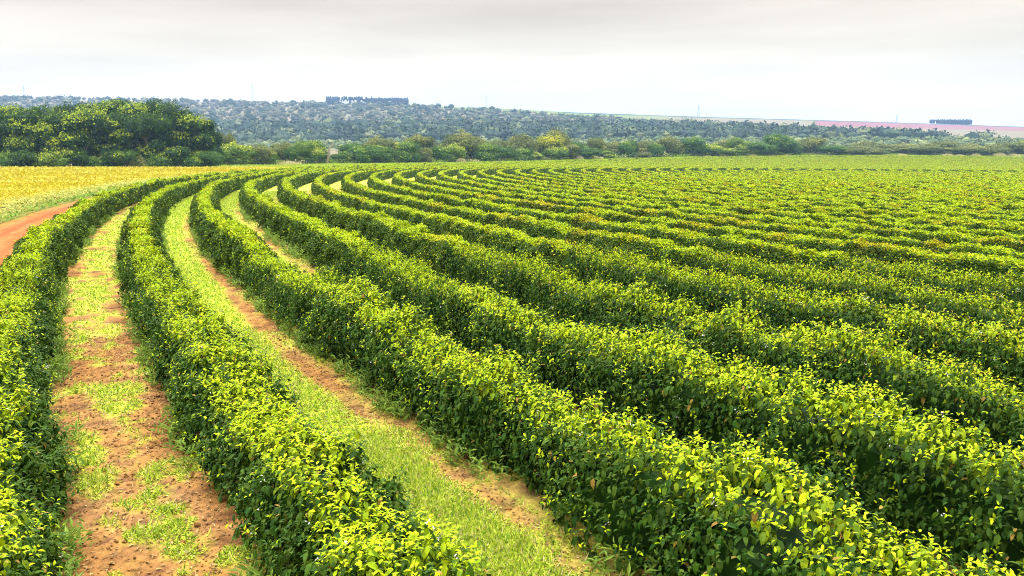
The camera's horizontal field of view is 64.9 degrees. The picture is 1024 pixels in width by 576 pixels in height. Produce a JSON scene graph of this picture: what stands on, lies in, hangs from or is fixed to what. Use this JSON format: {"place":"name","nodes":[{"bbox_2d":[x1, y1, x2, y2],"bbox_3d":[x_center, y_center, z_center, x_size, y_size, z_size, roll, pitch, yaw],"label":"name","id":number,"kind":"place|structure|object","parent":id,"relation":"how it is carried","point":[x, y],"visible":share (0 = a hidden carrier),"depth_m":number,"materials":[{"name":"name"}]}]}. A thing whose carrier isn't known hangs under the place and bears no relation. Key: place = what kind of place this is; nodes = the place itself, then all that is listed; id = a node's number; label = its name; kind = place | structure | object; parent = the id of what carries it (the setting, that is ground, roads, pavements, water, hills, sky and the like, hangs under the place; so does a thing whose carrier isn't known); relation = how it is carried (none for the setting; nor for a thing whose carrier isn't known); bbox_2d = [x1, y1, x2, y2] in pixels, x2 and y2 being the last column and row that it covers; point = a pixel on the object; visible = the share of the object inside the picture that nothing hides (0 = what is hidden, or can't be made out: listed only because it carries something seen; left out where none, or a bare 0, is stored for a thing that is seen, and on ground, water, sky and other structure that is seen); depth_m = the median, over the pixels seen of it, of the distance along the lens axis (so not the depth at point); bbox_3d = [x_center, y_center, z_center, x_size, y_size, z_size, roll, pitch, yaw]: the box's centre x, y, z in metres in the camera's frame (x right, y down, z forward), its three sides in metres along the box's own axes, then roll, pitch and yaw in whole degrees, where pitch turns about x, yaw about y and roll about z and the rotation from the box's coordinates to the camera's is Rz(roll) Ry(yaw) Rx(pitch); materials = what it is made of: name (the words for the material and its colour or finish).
{"place":"outdoors","nodes":[
{"label":"outdoors","id":0,"kind":"place"},
{"bbox_2d":[0,196,92,265],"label":"road","id":1,"kind":"structure","parent":0,"point":[13,229],"depth_m":54.85,"materials":[{"name":"soil"}]},
{"bbox_2d":[40,202,292,575],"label":"path","id":2,"kind":"structure","parent":0,"point":[129,551],"depth_m":12.99,"materials":[{"name":"red soil"}]},
{"bbox_2d":[49,323,960,575],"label":"dry litter","id":3,"kind":"object","parent":2,"relation":"on","point":[190,498],"visible":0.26,"depth_m":13.14,"materials":[{"name":"brown plant"}]},
{"bbox_2d":[163,196,651,575],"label":"path","id":4,"kind":"structure","parent":0,"point":[518,488],"depth_m":14.64,"materials":[{"name":"plant"}]},
{"bbox_2d":[0,0,1023,126],"label":"sky","id":5,"kind":"structure","parent":0,"point":[918,61],"materials":[{"name":"white"}]},
{"bbox_2d":[1,99,1023,166],"bbox_3d":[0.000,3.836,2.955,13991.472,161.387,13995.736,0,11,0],"label":"ground","id":6,"kind":"structure","parent":0,"point":[1012,132],"depth_m":1768.20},
{"bbox_2d":[0,111,13,154],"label":"forest tree","id":7,"kind":"object","parent":6,"relation":"on","point":[3,131],"visible":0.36,"depth_m":215.46,"materials":[{"name":"green plant"}]},
{"bbox_2d":[7,148,40,166],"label":"shrub","id":8,"kind":"object","parent":6,"relation":"on","point":[21,158],"visible":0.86,"depth_m":208.28,"materials":[{"name":"green plant"}]},
{"bbox_2d":[0,107,51,154],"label":"forest tree","id":9,"kind":"object","parent":6,"relation":"on","point":[21,125],"visible":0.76,"depth_m":212.41,"materials":[{"name":"green plant"}]},
{"bbox_2d":[32,143,74,166],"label":"shrub","id":10,"kind":"object","parent":6,"relation":"on","point":[52,158],"visible":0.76,"depth_m":211.95,"materials":[{"name":"green plant"}]},
{"bbox_2d":[0,188,110,222],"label":"field edge","id":11,"kind":"object","parent":6,"relation":"on","point":[21,214],"visible":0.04,"depth_m":69.75,"materials":[{"name":"plant"}]},
{"bbox_2d":[34,111,78,155],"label":"forest tree","id":12,"kind":"object","parent":6,"relation":"on","point":[57,123],"visible":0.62,"depth_m":214.32,"materials":[{"name":"green plant"}]},
{"bbox_2d":[60,146,91,165],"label":"shrub","id":13,"kind":"object","parent":6,"relation":"on","point":[77,156],"visible":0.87,"depth_m":215.33,"materials":[{"name":"green plant"}]},
{"bbox_2d":[59,107,110,156],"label":"forest tree","id":14,"kind":"object","parent":6,"relation":"on","point":[90,125],"visible":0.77,"depth_m":219.74,"materials":[{"name":"green plant"}]},
{"bbox_2d":[71,101,109,157],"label":"forest tree","id":15,"kind":"object","parent":6,"relation":"on","point":[84,105],"visible":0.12,"depth_m":230.72,"materials":[{"name":"green plant"}]},
{"bbox_2d":[98,149,126,166],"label":"shrub","id":16,"kind":"object","parent":6,"relation":"on","point":[108,158],"visible":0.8,"depth_m":220.28,"materials":[{"name":"green plant"}]},
{"bbox_2d":[92,98,133,114],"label":"forest tree","id":17,"kind":"object","parent":6,"relation":"on","point":[112,105],"visible":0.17,"depth_m":242.29,"materials":[{"name":"green plant"}]},
{"bbox_2d":[99,109,139,156],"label":"forest tree","id":18,"kind":"object","parent":6,"relation":"on","point":[120,140],"visible":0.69,"depth_m":225.61,"materials":[{"name":"green plant"}]},
{"bbox_2d":[110,149,138,166],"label":"shrub","id":19,"kind":"object","parent":6,"relation":"on","point":[129,155],"visible":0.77,"depth_m":222.63,"materials":[{"name":"green plant"}]},
{"bbox_2d":[117,101,148,148],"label":"forest tree","id":20,"kind":"object","parent":6,"relation":"on","point":[131,109],"visible":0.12,"depth_m":235.24,"materials":[{"name":"green plant"}]},
{"bbox_2d":[118,109,175,160],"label":"forest tree","id":21,"kind":"object","parent":6,"relation":"on","point":[150,130],"visible":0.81,"depth_m":229.03,"materials":[{"name":"green plant"}]},
{"bbox_2d":[129,98,169,117],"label":"forest tree","id":22,"kind":"object","parent":6,"relation":"on","point":[152,106],"visible":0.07,"depth_m":247.64,"materials":[{"name":"green plant"}]},
{"bbox_2d":[0,165,303,221],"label":"ripe crop","id":23,"kind":"object","parent":6,"relation":"on","point":[22,184],"visible":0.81,"depth_m":124.42,"materials":[{"name":"yellow plant"}]},
{"bbox_2d":[144,152,177,166],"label":"shrub","id":24,"kind":"object","parent":6,"relation":"on","point":[157,160],"visible":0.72,"depth_m":227.14,"materials":[{"name":"green plant"}]},
{"bbox_2d":[153,98,188,148],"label":"forest tree","id":25,"kind":"object","parent":6,"relation":"on","point":[169,111],"visible":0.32,"depth_m":236.55,"materials":[{"name":"green plant"}]},
{"bbox_2d":[160,144,193,166],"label":"shrub","id":26,"kind":"object","parent":6,"relation":"on","point":[176,153],"visible":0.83,"depth_m":229.66,"materials":[{"name":"green plant"}]},
{"bbox_2d":[161,106,202,165],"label":"forest tree","id":27,"kind":"object","parent":6,"relation":"on","point":[187,119],"visible":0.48,"depth_m":236.72,"materials":[{"name":"green plant"}]},
{"bbox_2d":[182,115,220,155],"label":"forest tree","id":28,"kind":"object","parent":6,"relation":"on","point":[201,140],"visible":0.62,"depth_m":239.21,"materials":[{"name":"green plant"}]},
{"bbox_2d":[191,150,225,166],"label":"shrub","id":29,"kind":"object","parent":6,"relation":"on","point":[208,158],"visible":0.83,"depth_m":234.03,"materials":[{"name":"green plant"}]},
{"bbox_2d":[221,141,254,164],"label":"tree","id":30,"kind":"object","parent":6,"relation":"on","point":[237,151],"visible":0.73,"depth_m":282.58,"materials":[{"name":"green plant"}]},
{"bbox_2d":[251,144,274,164],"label":"tree","id":31,"kind":"object","parent":6,"relation":"on","point":[263,152],"visible":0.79,"depth_m":293.37,"materials":[{"name":"green plant"}]},
{"bbox_2d":[270,140,291,160],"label":"tree","id":32,"kind":"object","parent":6,"relation":"on","point":[278,148],"visible":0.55,"depth_m":318.86,"materials":[{"name":"green plant"}]},
{"bbox_2d":[288,138,319,163],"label":"tree","id":33,"kind":"object","parent":6,"relation":"on","point":[302,147],"visible":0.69,"depth_m":316.42,"materials":[{"name":"green plant"}]},
{"bbox_2d":[326,96,367,104],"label":"tree stand","id":34,"kind":"object","parent":6,"relation":"on","point":[330,100],"visible":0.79,"depth_m":1976.04,"materials":[{"name":"blue plant"}]},
{"bbox_2d":[346,146,371,163],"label":"tree","id":35,"kind":"object","parent":6,"relation":"on","point":[360,156],"visible":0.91,"depth_m":337.04,"materials":[{"name":"green plant"}]},
{"bbox_2d":[362,144,395,162],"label":"tree","id":36,"kind":"object","parent":6,"relation":"on","point":[377,152],"visible":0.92,"depth_m":341.79,"materials":[{"name":"green plant"}]},
{"bbox_2d":[361,134,396,149],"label":"tree","id":37,"kind":"object","parent":6,"relation":"on","point":[375,141],"visible":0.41,"depth_m":355.95,"materials":[{"name":"green plant"}]},
{"bbox_2d":[394,139,422,162],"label":"tree","id":38,"kind":"object","parent":6,"relation":"on","point":[407,152],"visible":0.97,"depth_m":352.62,"materials":[{"name":"green plant"}]},
{"bbox_2d":[403,132,435,152],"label":"tree","id":39,"kind":"object","parent":6,"relation":"on","point":[427,142],"visible":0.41,"depth_m":369.14,"materials":[{"name":"green plant"}]},
{"bbox_2d":[431,145,454,161],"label":"tree","id":40,"kind":"object","parent":6,"relation":"on","point":[440,153],"visible":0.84,"depth_m":367.88,"materials":[{"name":"green plant"}]},
{"bbox_2d":[442,128,477,152],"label":"tree","id":41,"kind":"object","parent":6,"relation":"on","point":[467,142],"visible":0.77,"depth_m":384.86,"materials":[{"name":"green plant"}]},
{"bbox_2d":[471,142,501,161],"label":"tree","id":42,"kind":"object","parent":6,"relation":"on","point":[487,152],"visible":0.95,"depth_m":384.54,"materials":[{"name":"green plant"}]},
{"bbox_2d":[40,206,949,575],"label":"weeds","id":43,"kind":"object","parent":6,"relation":"on","point":[144,360],"visible":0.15,"depth_m":16.91,"materials":[{"name":"green plant"}]},
{"bbox_2d":[0,155,1023,575],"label":"coffee hedge","id":44,"kind":"object","parent":6,"relation":"on","point":[34,269],"visible":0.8,"depth_m":13.96,"materials":[{"name":"green plant"}]},
{"bbox_2d":[0,94,1023,151],"bbox_3d":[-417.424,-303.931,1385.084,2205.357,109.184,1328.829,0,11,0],"label":"woodland","id":45,"kind":"object","parent":6,"relation":"on","point":[483,123],"visible":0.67,"depth_m":1084.53,"materials":[{"name":"green plant"}]},
{"bbox_2d":[505,133,537,151],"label":"tree","id":46,"kind":"object","parent":6,"relation":"on","point":[524,141],"visible":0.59,"depth_m":410.16,"materials":[{"name":"green plant"}]},
{"bbox_2d":[514,147,536,160],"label":"tree","id":47,"kind":"object","parent":6,"relation":"on","point":[523,154],"visible":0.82,"depth_m":399.83,"materials":[{"name":"green plant"}]},
{"bbox_2d":[48,154,1022,575],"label":"grass","id":48,"kind":"structure","parent":6,"relation":"on","point":[484,534],"depth_m":13.08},
{"bbox_2d":[534,134,564,151],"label":"tree","id":49,"kind":"object","parent":6,"relation":"on","point":[543,144],"visible":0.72,"depth_m":419.73,"materials":[{"name":"green plant"}]},
{"bbox_2d":[115,155,991,575],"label":"coffee hedge","id":50,"kind":"object","parent":6,"relation":"on","point":[303,489],"visible":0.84,"depth_m":11.30,"materials":[{"name":"green plant"}]},
{"bbox_2d":[541,146,568,159],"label":"tree","id":51,"kind":"object","parent":6,"relation":"on","point":[554,152],"visible":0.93,"depth_m":414.56,"materials":[{"name":"green plant"}]},
{"bbox_2d":[540,126,571,150],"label":"tree","id":52,"kind":"object","parent":6,"relation":"on","point":[560,134],"visible":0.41,"depth_m":427.43,"materials":[{"name":"green plant"}]},
{"bbox_2d":[585,137,609,155],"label":"tree","id":53,"kind":"object","parent":6,"relation":"on","point":[595,143],"visible":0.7,"depth_m":448.52,"materials":[{"name":"green plant"}]},
{"bbox_2d":[188,155,1023,575],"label":"coffee hedge","id":54,"kind":"object","parent":6,"relation":"on","point":[660,499],"visible":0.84,"depth_m":10.64,"materials":[{"name":"green plant"}]},
{"bbox_2d":[220,151,1023,164],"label":"undergrowth","id":55,"kind":"object","parent":6,"relation":"on","point":[619,155],"visible":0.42,"depth_m":433.94,"materials":[{"name":"green plant"}]},
{"bbox_2d":[617,140,638,157],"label":"tree","id":56,"kind":"object","parent":6,"relation":"on","point":[629,147],"visible":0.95,"depth_m":452.44,"materials":[{"name":"green plant"}]},
{"bbox_2d":[237,156,1023,575],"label":"coffee hedge","id":57,"kind":"object","parent":6,"relation":"on","point":[945,492],"visible":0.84,"depth_m":12.94,"materials":[{"name":"green plant"}]},
{"bbox_2d":[276,156,1023,460],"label":"coffee hedge","id":58,"kind":"object","parent":6,"relation":"on","point":[845,357],"visible":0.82,"depth_m":18.57,"materials":[{"name":"green plant"}]},
{"bbox_2d":[310,156,1023,406],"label":"coffee hedge","id":59,"kind":"object","parent":6,"relation":"on","point":[1004,355],"visible":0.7,"depth_m":23.00,"materials":[{"name":"green plant"}]},
{"bbox_2d":[655,134,683,154],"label":"tree","id":60,"kind":"object","parent":6,"relation":"on","point":[671,144],"visible":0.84,"depth_m":475.65,"materials":[{"name":"green plant"}]},
{"bbox_2d":[340,157,1023,344],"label":"coffee hedge","id":61,"kind":"object","parent":6,"relation":"on","point":[887,293],"visible":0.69,"depth_m":28.76,"materials":[{"name":"green plant"}]},
{"bbox_2d":[679,136,707,155],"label":"tree","id":62,"kind":"object","parent":6,"relation":"on","point":[696,145],"visible":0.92,"depth_m":478.79,"materials":[{"name":"green plant"}]},
{"bbox_2d":[367,157,1023,315],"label":"coffee hedge","id":63,"kind":"object","parent":6,"relation":"on","point":[774,252],"visible":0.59,"depth_m":32.98,"materials":[{"name":"green plant"}]},
{"bbox_2d":[391,157,1023,286],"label":"coffee hedge","id":64,"kind":"object","parent":6,"relation":"on","point":[886,253],"visible":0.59,"depth_m":36.03,"materials":[{"name":"green plant"}]},
{"bbox_2d":[414,158,1023,268],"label":"coffee hedge","id":65,"kind":"object","parent":6,"relation":"on","point":[425,176],"visible":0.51,"depth_m":45.69,"materials":[{"name":"green plant"}]},
{"bbox_2d":[436,158,1023,252],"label":"coffee hedge","id":66,"kind":"object","parent":6,"relation":"on","point":[853,228],"visible":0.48,"depth_m":48.36,"materials":[{"name":"green plant"}]},
{"bbox_2d":[725,137,745,153],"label":"tree","id":67,"kind":"object","parent":6,"relation":"on","point":[736,143],"visible":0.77,"depth_m":488.74,"materials":[{"name":"green plant"}]},
{"bbox_2d":[457,158,1023,242],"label":"coffee hedge","id":68,"kind":"object","parent":6,"relation":"on","point":[469,174],"visible":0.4,"depth_m":55.30,"materials":[{"name":"green plant"}]},
{"bbox_2d":[476,159,1023,234],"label":"coffee hedge","id":69,"kind":"object","parent":6,"relation":"on","point":[486,173],"visible":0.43,"depth_m":59.26,"materials":[{"name":"green plant"}]},
{"bbox_2d":[495,159,1023,225],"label":"coffee hedge","id":70,"kind":"object","parent":6,"relation":"on","point":[505,173],"visible":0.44,"depth_m":66.20,"materials":[{"name":"green plant"}]},
{"bbox_2d":[743,141,778,154],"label":"tree","id":71,"kind":"object","parent":6,"relation":"on","point":[763,147],"visible":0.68,"depth_m":493.00,"materials":[{"name":"green plant"}]},
{"bbox_2d":[512,159,1023,221],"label":"coffee hedge","id":72,"kind":"object","parent":6,"relation":"on","point":[523,172],"visible":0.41,"depth_m":69.12,"materials":[{"name":"green plant"}]},
{"bbox_2d":[530,160,1023,216],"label":"coffee hedge","id":73,"kind":"object","parent":6,"relation":"on","point":[542,171],"visible":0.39,"depth_m":75.09,"materials":[{"name":"green plant"}]},
{"bbox_2d":[761,132,796,154],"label":"tree","id":74,"kind":"object","parent":6,"relation":"on","point":[782,141],"visible":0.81,"depth_m":500.39,"materials":[{"name":"green plant"}]},
{"bbox_2d":[547,160,1023,212],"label":"coffee hedge","id":75,"kind":"object","parent":6,"relation":"on","point":[556,171],"visible":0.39,"depth_m":85.64,"materials":[{"name":"green plant"}]},
{"bbox_2d":[563,160,1023,210],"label":"coffee hedge","id":76,"kind":"object","parent":6,"relation":"on","point":[576,170],"visible":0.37,"depth_m":89.43,"materials":[{"name":"green plant"}]},
{"bbox_2d":[579,160,1023,205],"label":"coffee hedge","id":77,"kind":"object","parent":6,"relation":"on","point":[589,170],"visible":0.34,"depth_m":88.17,"materials":[{"name":"green plant"}]},
{"bbox_2d":[594,161,1023,204],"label":"coffee hedge","id":78,"kind":"object","parent":6,"relation":"on","point":[605,170],"visible":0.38,"depth_m":101.12,"materials":[{"name":"green plant"}]},
{"bbox_2d":[796,136,828,152],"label":"tree","id":79,"kind":"object","parent":6,"relation":"on","point":[807,144],"visible":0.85,"depth_m":517.23,"materials":[{"name":"green plant"}]},
{"bbox_2d":[610,161,1023,201],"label":"coffee hedge","id":80,"kind":"object","parent":6,"relation":"on","point":[620,170],"visible":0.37,"depth_m":107.84,"materials":[{"name":"green plant"}]},
{"bbox_2d":[625,161,1023,199],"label":"coffee hedge","id":81,"kind":"object","parent":6,"relation":"on","point":[636,170],"visible":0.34,"depth_m":103.48,"materials":[{"name":"green plant"}]},
{"bbox_2d":[813,145,847,154],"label":"tree","id":82,"kind":"object","parent":6,"relation":"on","point":[838,149],"visible":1,"depth_m":510.53,"materials":[{"name":"green plant"}]},
{"bbox_2d":[639,162,1022,197],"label":"coffee hedge","id":83,"kind":"object","parent":6,"relation":"on","point":[650,170],"visible":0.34,"depth_m":116.97,"materials":[{"name":"green plant"}]},
{"bbox_2d":[655,162,1023,194],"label":"coffee hedge","id":84,"kind":"object","parent":6,"relation":"on","point":[663,169],"visible":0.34,"depth_m":126.28,"materials":[{"name":"green plant"}]},
{"bbox_2d":[669,162,1023,193],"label":"coffee hedge","id":85,"kind":"object","parent":6,"relation":"on","point":[677,169],"visible":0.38,"depth_m":122.64,"materials":[{"name":"green plant"}]},
{"bbox_2d":[683,162,1023,191],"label":"coffee hedge","id":86,"kind":"object","parent":6,"relation":"on","point":[692,169],"visible":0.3,"depth_m":139.22,"materials":[{"name":"green plant"}]},
{"bbox_2d":[697,163,1023,190],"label":"coffee hedge","id":87,"kind":"object","parent":6,"relation":"on","point":[705,169],"visible":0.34,"depth_m":144.97,"materials":[{"name":"green plant"}]},
{"bbox_2d":[711,163,1022,188],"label":"coffee hedge","id":88,"kind":"object","parent":6,"relation":"on","point":[719,169],"visible":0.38,"depth_m":144.53,"materials":[{"name":"green plant"}]},
{"bbox_2d":[725,163,1023,187],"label":"coffee hedge","id":89,"kind":"object","parent":6,"relation":"on","point":[734,169],"visible":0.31,"depth_m":161.29,"materials":[{"name":"green plant"}]},
{"bbox_2d":[738,164,1023,186],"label":"coffee hedge","id":90,"kind":"object","parent":6,"relation":"on","point":[744,169],"visible":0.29,"depth_m":149.43,"materials":[{"name":"green plant"}]},
{"bbox_2d":[752,164,1023,186],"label":"coffee hedge","id":91,"kind":"object","parent":6,"relation":"on","point":[762,169],"visible":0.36,"depth_m":173.47,"materials":[{"name":"green plant"}]},
{"bbox_2d":[766,164,1022,185],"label":"coffee hedge","id":92,"kind":"object","parent":6,"relation":"on","point":[776,170],"visible":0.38,"depth_m":171.80,"materials":[{"name":"green plant"}]},
{"bbox_2d":[880,142,921,152],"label":"tree","id":93,"kind":"object","parent":6,"relation":"on","point":[904,148],"visible":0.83,"depth_m":530.86,"materials":[{"name":"green plant"}]},
{"bbox_2d":[779,165,1023,183],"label":"coffee hedge","id":94,"kind":"object","parent":6,"relation":"on","point":[789,169],"visible":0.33,"depth_m":177.04,"materials":[{"name":"green plant"}]},
{"bbox_2d":[793,165,1021,182],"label":"coffee hedge","id":95,"kind":"object","parent":6,"relation":"on","point":[804,169],"visible":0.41,"depth_m":185.50,"materials":[{"name":"green plant"}]},
{"bbox_2d":[807,165,1023,182],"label":"coffee hedge","id":96,"kind":"object","parent":6,"relation":"on","point":[818,169],"visible":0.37,"depth_m":187.93,"materials":[{"name":"green plant"}]},
{"bbox_2d":[820,165,1018,181],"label":"coffee hedge","id":97,"kind":"object","parent":6,"relation":"on","point":[828,169],"visible":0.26,"depth_m":188.57,"materials":[{"name":"green plant"}]},
{"bbox_2d":[834,165,1023,180],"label":"coffee hedge","id":98,"kind":"object","parent":6,"relation":"on","point":[842,169],"visible":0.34,"depth_m":194.23,"materials":[{"name":"green plant"}]},
{"bbox_2d":[847,166,1020,179],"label":"coffee hedge","id":99,"kind":"object","parent":6,"relation":"on","point":[856,169],"visible":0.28,"depth_m":227.69,"materials":[{"name":"green plant"}]},
{"bbox_2d":[861,166,1023,178],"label":"coffee hedge","id":100,"kind":"object","parent":6,"relation":"on","point":[870,169],"visible":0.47,"depth_m":201.77,"materials":[{"name":"green plant"}]},
{"bbox_2d":[929,119,972,124],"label":"tree stand","id":101,"kind":"object","parent":6,"relation":"on","point":[957,121],"visible":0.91,"depth_m":1986.80,"materials":[{"name":"blue plant"}]},
{"bbox_2d":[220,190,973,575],"bbox_3d":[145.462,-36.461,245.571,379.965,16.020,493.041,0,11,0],"label":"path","id":102,"kind":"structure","parent":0,"point":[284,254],"depth_m":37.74,"materials":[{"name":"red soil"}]},
{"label":"path","id":103,"kind":"structure","parent":0,"visible":0},
{"bbox_2d":[51,260,949,575],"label":"soil clods","id":104,"kind":"object","parent":103,"relation":"on","point":[157,432],"visible":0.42,"depth_m":13.82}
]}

